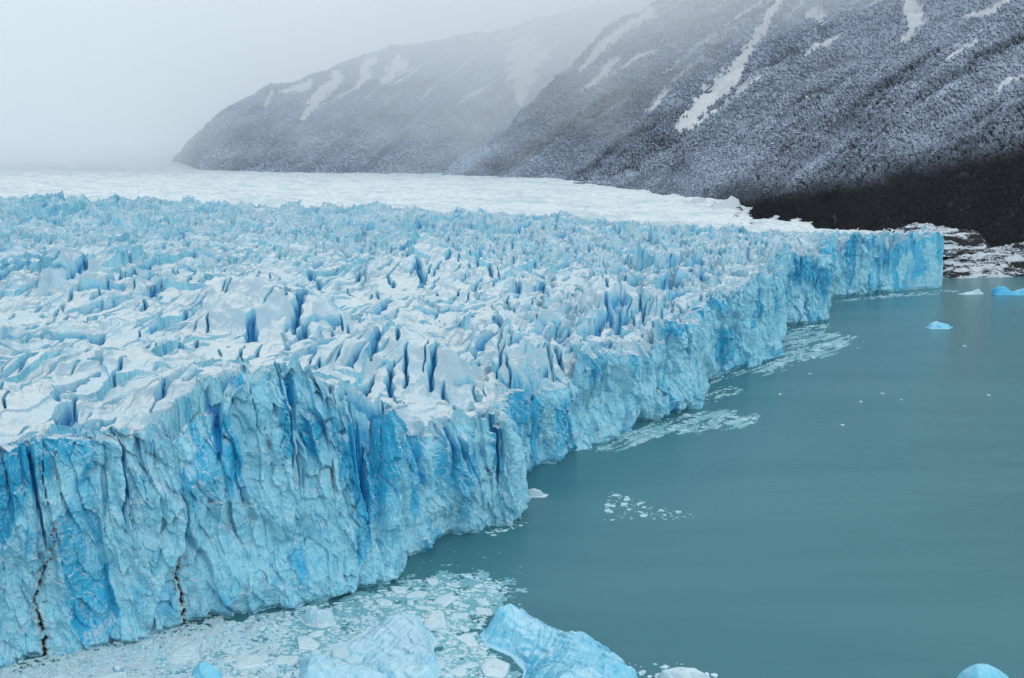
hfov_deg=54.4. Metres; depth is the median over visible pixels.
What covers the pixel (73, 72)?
sky
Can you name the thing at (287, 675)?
ice floe
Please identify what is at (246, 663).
ice floe
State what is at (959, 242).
moraine
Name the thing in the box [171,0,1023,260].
mountain range
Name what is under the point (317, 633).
ice floe
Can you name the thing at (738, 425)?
slush ice
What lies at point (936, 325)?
iceberg
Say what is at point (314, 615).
iceberg
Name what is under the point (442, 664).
ice floe
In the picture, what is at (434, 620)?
ice floe
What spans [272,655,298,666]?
ice floe
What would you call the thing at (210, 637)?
ice floe
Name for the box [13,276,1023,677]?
lake water
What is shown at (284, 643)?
ice floe
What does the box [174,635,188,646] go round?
ice floe
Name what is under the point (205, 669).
iceberg
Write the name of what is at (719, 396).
brash ice
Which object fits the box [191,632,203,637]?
ice floe
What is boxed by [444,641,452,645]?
ice floe
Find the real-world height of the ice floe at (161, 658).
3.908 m
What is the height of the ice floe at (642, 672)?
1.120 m
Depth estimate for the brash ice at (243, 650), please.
302.30 m
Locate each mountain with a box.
[173,0,654,173]
[483,0,1023,181]
[672,5,1023,244]
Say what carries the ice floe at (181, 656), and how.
on the lake water
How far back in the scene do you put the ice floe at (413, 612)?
318.51 m
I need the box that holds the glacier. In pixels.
[0,145,943,668]
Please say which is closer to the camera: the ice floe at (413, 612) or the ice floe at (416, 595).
the ice floe at (413, 612)
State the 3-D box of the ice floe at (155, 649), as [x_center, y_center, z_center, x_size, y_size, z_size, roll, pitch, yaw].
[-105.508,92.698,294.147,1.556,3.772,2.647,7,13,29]
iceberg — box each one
[191,661,223,677]
[299,650,387,677]
[301,605,336,628]
[328,610,438,677]
[479,604,636,677]
[527,488,548,497]
[655,667,710,677]
[926,321,951,328]
[957,664,1008,677]
[959,289,983,294]
[991,286,1023,294]
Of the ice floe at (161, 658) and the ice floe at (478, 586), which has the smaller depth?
the ice floe at (161, 658)
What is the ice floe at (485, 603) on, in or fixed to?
on the lake water
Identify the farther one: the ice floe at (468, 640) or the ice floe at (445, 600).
the ice floe at (445, 600)
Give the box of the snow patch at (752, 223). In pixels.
[739,221,764,225]
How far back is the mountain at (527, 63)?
2364.07 m
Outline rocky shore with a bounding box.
[943,242,1023,277]
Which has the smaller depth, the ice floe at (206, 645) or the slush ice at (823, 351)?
the ice floe at (206, 645)
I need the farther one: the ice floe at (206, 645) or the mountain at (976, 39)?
the mountain at (976, 39)
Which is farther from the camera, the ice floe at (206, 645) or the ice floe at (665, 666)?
the ice floe at (206, 645)
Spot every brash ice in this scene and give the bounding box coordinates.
[15,518,714,677]
[598,277,994,519]
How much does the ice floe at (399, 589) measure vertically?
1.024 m
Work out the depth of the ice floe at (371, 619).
314.05 m
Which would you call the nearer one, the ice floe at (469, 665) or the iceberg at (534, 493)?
the ice floe at (469, 665)
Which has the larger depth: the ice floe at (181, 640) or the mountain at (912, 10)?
the mountain at (912, 10)
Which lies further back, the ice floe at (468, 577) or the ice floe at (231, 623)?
the ice floe at (468, 577)
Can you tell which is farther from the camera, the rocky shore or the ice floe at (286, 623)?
the rocky shore
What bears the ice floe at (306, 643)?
on the lake water
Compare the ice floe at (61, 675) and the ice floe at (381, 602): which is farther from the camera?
the ice floe at (381, 602)
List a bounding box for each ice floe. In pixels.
[54,673,66,677]
[90,671,127,677]
[113,665,123,671]
[133,675,152,677]
[151,646,158,652]
[158,655,164,661]
[168,644,201,665]
[169,668,175,673]
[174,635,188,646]
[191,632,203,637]
[201,642,210,648]
[206,635,214,639]
[212,625,222,632]
[227,621,236,625]
[230,655,269,672]
[231,671,238,676]
[257,626,267,632]
[264,666,277,672]
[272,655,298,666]
[280,621,291,625]
[281,673,291,677]
[282,641,288,646]
[293,669,299,677]
[296,636,320,650]
[308,630,325,637]
[331,645,349,659]
[366,617,375,620]
[373,598,393,606]
[384,592,390,597]
[391,586,407,593]
[405,591,427,600]
[405,611,417,614]
[407,600,414,606]
[415,606,425,609]
[424,610,448,631]
[426,578,438,585]
[433,594,457,606]
[437,659,446,670]
[442,673,452,677]
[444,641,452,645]
[449,667,466,677]
[451,613,468,618]
[452,601,462,606]
[453,633,479,648]
[459,626,469,631]
[461,662,478,668]
[464,575,473,578]
[474,584,483,588]
[475,607,492,615]
[476,599,489,606]
[480,657,510,677]
[639,670,645,675]
[659,664,669,668]
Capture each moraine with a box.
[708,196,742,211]
[892,222,991,256]
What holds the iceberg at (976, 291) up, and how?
on the lake water
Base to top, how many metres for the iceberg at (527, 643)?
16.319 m
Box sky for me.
[0,0,624,144]
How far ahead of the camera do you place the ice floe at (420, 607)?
321.80 m
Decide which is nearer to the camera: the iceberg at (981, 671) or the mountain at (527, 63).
the iceberg at (981, 671)
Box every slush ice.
[24,565,527,677]
[589,409,756,451]
[709,328,862,389]
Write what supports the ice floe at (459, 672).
on the lake water
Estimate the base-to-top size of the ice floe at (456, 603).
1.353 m
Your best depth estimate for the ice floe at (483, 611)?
319.11 m
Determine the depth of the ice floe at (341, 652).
293.01 m
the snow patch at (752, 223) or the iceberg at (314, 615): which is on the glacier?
the snow patch at (752, 223)
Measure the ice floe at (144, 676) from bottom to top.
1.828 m
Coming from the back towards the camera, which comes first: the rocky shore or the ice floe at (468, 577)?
the rocky shore
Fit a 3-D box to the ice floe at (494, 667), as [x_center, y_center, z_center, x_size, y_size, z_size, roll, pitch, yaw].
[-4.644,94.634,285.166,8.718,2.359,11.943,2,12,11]
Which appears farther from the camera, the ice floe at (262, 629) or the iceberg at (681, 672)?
the ice floe at (262, 629)
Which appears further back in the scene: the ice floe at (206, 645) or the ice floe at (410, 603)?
the ice floe at (410, 603)
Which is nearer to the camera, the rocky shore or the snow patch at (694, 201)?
the rocky shore
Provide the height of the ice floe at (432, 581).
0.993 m
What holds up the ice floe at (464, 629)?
on the lake water
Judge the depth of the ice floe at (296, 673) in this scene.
282.24 m
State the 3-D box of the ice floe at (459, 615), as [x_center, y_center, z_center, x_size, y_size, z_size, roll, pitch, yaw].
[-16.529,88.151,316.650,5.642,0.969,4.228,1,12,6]
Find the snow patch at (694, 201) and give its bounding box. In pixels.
[681,197,707,204]
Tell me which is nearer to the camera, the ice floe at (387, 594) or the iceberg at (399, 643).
the iceberg at (399, 643)
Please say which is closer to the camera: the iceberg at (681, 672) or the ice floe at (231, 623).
the iceberg at (681, 672)
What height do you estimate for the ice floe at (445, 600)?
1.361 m
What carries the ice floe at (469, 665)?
on the lake water
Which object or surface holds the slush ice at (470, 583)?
on the lake water
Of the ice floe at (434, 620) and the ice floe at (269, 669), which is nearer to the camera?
the ice floe at (269, 669)
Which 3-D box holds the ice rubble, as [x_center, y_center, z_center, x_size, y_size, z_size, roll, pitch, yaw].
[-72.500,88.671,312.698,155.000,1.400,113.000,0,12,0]
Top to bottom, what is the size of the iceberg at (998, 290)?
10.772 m
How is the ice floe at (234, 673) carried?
in the ice rubble
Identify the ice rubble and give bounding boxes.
[0,552,521,677]
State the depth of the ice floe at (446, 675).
280.89 m
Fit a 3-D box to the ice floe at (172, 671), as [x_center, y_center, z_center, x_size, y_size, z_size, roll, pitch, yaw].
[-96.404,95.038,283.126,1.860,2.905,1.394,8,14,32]
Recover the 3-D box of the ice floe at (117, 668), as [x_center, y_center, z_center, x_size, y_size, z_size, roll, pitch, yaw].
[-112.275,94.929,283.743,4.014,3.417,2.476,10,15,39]
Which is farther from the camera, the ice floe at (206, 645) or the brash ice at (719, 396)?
the brash ice at (719, 396)
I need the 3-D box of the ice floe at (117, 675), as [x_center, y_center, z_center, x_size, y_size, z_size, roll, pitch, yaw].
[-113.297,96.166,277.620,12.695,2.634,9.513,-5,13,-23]
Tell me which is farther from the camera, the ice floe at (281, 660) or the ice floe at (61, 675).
the ice floe at (281, 660)
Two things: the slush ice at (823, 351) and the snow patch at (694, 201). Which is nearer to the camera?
the slush ice at (823, 351)
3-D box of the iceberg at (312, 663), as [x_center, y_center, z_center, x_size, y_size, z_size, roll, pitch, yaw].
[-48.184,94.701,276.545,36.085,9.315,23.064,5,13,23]

